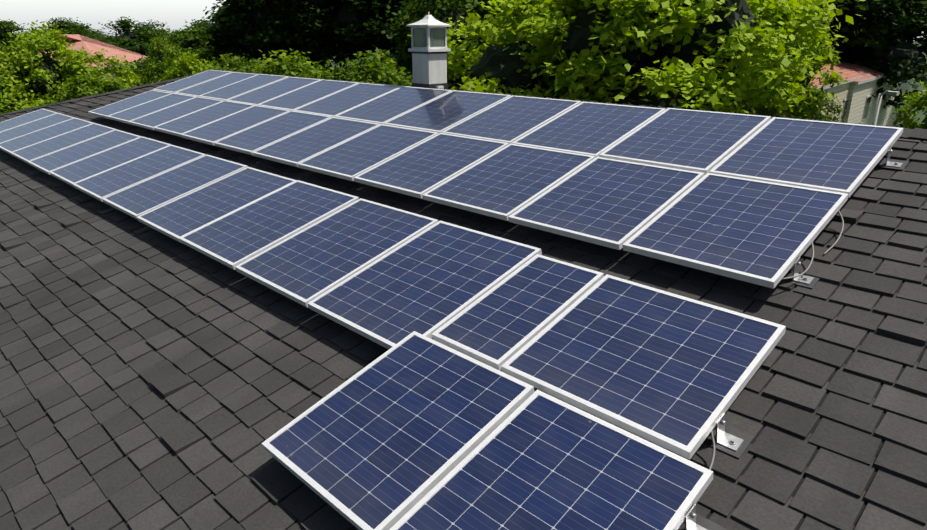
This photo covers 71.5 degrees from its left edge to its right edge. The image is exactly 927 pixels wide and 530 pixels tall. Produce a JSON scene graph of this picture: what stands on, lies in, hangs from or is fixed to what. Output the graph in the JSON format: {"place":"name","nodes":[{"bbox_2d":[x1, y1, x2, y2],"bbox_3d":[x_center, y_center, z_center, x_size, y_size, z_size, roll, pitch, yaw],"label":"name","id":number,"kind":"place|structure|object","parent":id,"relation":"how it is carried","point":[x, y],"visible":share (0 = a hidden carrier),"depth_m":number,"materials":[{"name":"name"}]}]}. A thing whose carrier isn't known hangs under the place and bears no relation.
{"place":"outdoors","nodes":[
{"label":"outdoors","id":0,"kind":"place"},
{"bbox_2d":[0,34,145,78],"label":"house","id":1,"kind":"structure","parent":0,"point":[86,43],"depth_m":39.92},
{"bbox_2d":[0,0,922,37],"label":"sky","id":2,"kind":"structure","parent":0,"point":[174,13],"materials":[{"name":"white"}]},
{"bbox_2d":[0,80,926,529],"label":"house roof","id":3,"kind":"structure","parent":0,"point":[766,386],"depth_m":2.88,"materials":[{"name":"black"}]},
{"bbox_2d":[406,12,451,89],"bbox_3d":[-0.473,-2.566,8.165,0.510,1.200,0.515,19,27,42],"label":"cupola","id":4,"kind":"object","parent":3,"relation":"on","point":[429,49],"visible":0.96,"depth_m":8.06,"materials":[{"name":"white paint"}]},
{"bbox_2d":[0,70,926,529],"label":"roof shingle tabs","id":5,"kind":"object","parent":3,"relation":"on","point":[100,300],"visible":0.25,"depth_m":3.54,"materials":[{"name":"black asphalt"}]},
{"bbox_2d":[0,109,785,529],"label":"solar array","id":6,"kind":"object","parent":5,"relation":"on","point":[440,415],"visible":0.98,"depth_m":3.12,"materials":[{"name":"glass"}]},
{"bbox_2d":[88,70,908,288],"bbox_3d":[-1.472,-1.678,7.469,10.950,0.660,2.146,19,27,42],"label":"solar array","id":7,"kind":"object","parent":5,"relation":"on","point":[758,200],"visible":1,"depth_m":5.09,"materials":[{"name":"glass"}]},
{"bbox_2d":[325,41,926,124],"bbox_3d":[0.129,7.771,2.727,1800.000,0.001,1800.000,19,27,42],"label":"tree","id":8,"kind":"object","parent":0,"point":[921,116],"depth_m":100.18,"materials":[{"name":"green plant"}]},
{"bbox_2d":[0,19,30,47],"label":"tree","id":9,"kind":"object","parent":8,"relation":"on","point":[6,27],"visible":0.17,"depth_m":53.62,"materials":[{"name":"green plant"}]},
{"bbox_2d":[0,77,50,115],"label":"bush","id":10,"kind":"object","parent":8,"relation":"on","point":[7,107],"depth_m":19.24,"materials":[{"name":"green plant"}]},
{"bbox_2d":[2,17,124,51],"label":"tree","id":11,"kind":"object","parent":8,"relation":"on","point":[70,26],"visible":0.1,"depth_m":51.33,"materials":[{"name":"green plant"}]},
{"bbox_2d":[0,20,139,111],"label":"tree","id":12,"kind":"object","parent":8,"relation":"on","point":[35,75],"visible":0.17,"depth_m":20.24,"materials":[{"name":"green plant"}]},
{"bbox_2d":[38,72,135,105],"bbox_3d":[-11.177,-2.468,20.875,4.393,7.326,4.097,10,22,25],"label":"bush","id":13,"kind":"object","parent":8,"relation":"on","point":[90,84],"visible":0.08,"depth_m":19.52,"materials":[{"name":"green plant"}]},
{"bbox_2d":[98,16,175,55],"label":"tree","id":14,"kind":"object","parent":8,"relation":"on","point":[135,39],"visible":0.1,"depth_m":54.81,"materials":[{"name":"green plant"}]},
{"bbox_2d":[123,36,201,86],"bbox_3d":[-12.319,-5.233,27.110,4.110,8.340,3.957,15,25,37],"label":"bush","id":15,"kind":"object","parent":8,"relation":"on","point":[165,58],"visible":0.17,"depth_m":25.54,"materials":[{"name":"green plant"}]},
{"bbox_2d":[129,24,249,80],"bbox_3d":[-13.099,-7.562,32.839,5.519,8.881,5.917,3,20,9],"label":"tree","id":16,"kind":"object","parent":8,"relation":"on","point":[196,40],"visible":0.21,"depth_m":30.76,"materials":[{"name":"green plant"}]},
{"bbox_2d":[155,50,228,81],"bbox_3d":[-9.185,-3.348,22.436,4.958,8.017,5.041,13,24,32],"label":"bush","id":17,"kind":"object","parent":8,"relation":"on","point":[187,66],"visible":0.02,"depth_m":21.03,"materials":[{"name":"green plant"}]},
{"bbox_2d":[112,19,272,77],"bbox_3d":[-16.025,-10.409,40.099,10.397,9.414,10.571,14,24,33],"label":"tree","id":18,"kind":"object","parent":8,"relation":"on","point":[139,59],"depth_m":37.57,"materials":[{"name":"green plant"}]},
{"bbox_2d":[210,52,266,73],"bbox_3d":[-6.865,-2.591,20.395,5.932,7.896,6.161,1,20,4],"label":"bush","id":19,"kind":"object","parent":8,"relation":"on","point":[245,67],"visible":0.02,"depth_m":18.82,"materials":[{"name":"green plant"}]},
{"bbox_2d":[194,21,337,73],"bbox_3d":[-11.040,-9.885,37.128,8.677,10.419,8.093,-7,21,-19],"label":"tree","id":20,"kind":"object","parent":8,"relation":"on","point":[207,25],"visible":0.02,"depth_m":34.13,"materials":[{"name":"green plant"}]},
{"bbox_2d":[251,48,358,80],"bbox_3d":[-4.574,-1.891,18.284,8.313,8.110,8.516,-6,21,-16],"label":"bush","id":21,"kind":"object","parent":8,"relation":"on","point":[293,67],"visible":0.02,"depth_m":16.63,"materials":[{"name":"green plant"}]},
{"bbox_2d":[202,0,413,77],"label":"tree","id":22,"kind":"object","parent":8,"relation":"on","point":[265,27],"visible":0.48,"depth_m":29.47,"materials":[{"name":"green plant"}]},
{"bbox_2d":[294,47,459,90],"bbox_3d":[-2.393,-1.690,17.622,7.335,8.165,7.214,4,20,10],"label":"bush","id":23,"kind":"object","parent":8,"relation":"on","point":[369,71],"visible":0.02,"depth_m":16.52,"materials":[{"name":"green plant"}]},
{"bbox_2d":[339,0,424,63],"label":"tree","id":24,"kind":"object","parent":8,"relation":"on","point":[385,40],"visible":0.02,"depth_m":28.45,"materials":[{"name":"green plant"}]},
{"bbox_2d":[360,0,437,62],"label":"tree","id":25,"kind":"object","parent":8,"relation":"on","point":[384,48],"depth_m":30.33,"materials":[{"name":"green plant"}]},
{"bbox_2d":[378,0,546,89],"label":"tree","id":26,"kind":"object","parent":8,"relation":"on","point":[454,10],"visible":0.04,"depth_m":21.85,"materials":[{"name":"green plant"}]},
{"bbox_2d":[407,0,864,116],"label":"tree","id":27,"kind":"object","parent":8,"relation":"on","point":[706,55],"visible":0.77,"depth_m":13.62,"materials":[{"name":"green plant"}]},
{"bbox_2d":[732,0,848,119],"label":"tree","id":28,"kind":"object","parent":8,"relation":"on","point":[810,93],"visible":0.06,"depth_m":19.09,"materials":[{"name":"green plant"}]},
{"bbox_2d":[733,64,869,121],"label":"house","id":29,"kind":"structure","parent":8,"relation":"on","point":[840,92],"depth_m":28.46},
{"bbox_2d":[759,81,849,121],"bbox_3d":[11.664,-3.742,24.623,4.533,7.165,4.708,4,20,10],"label":"bush","id":30,"kind":"object","parent":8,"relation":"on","point":[826,116],"visible":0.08,"depth_m":23.04,"materials":[{"name":"green plant"}]},
{"bbox_2d":[797,0,926,49],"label":"tree","id":31,"kind":"object","parent":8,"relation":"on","point":[881,4],"visible":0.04,"depth_m":31.99,"materials":[{"name":"green plant"}]},
{"bbox_2d":[825,60,911,126],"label":"house","id":32,"kind":"structure","parent":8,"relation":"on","point":[861,105],"depth_m":32.82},
{"bbox_2d":[821,0,926,109],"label":"tree","id":33,"kind":"object","parent":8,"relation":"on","point":[902,59],"visible":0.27,"depth_m":33.75,"materials":[{"name":"green plant"}]},
{"bbox_2d":[876,80,926,128],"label":"bush","id":34,"kind":"object","parent":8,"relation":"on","point":[919,102],"visible":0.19,"depth_m":17.40,"materials":[{"name":"green plant"}]},
{"bbox_2d":[872,90,899,125],"bbox_3d":[14.302,-2.825,22.664,0.419,6.435,1.206,6,21,16],"label":"pipe","id":35,"kind":"object","parent":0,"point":[889,93],"visible":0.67,"depth_m":22.16,"materials":[{"name":"white metal"}]}
]}

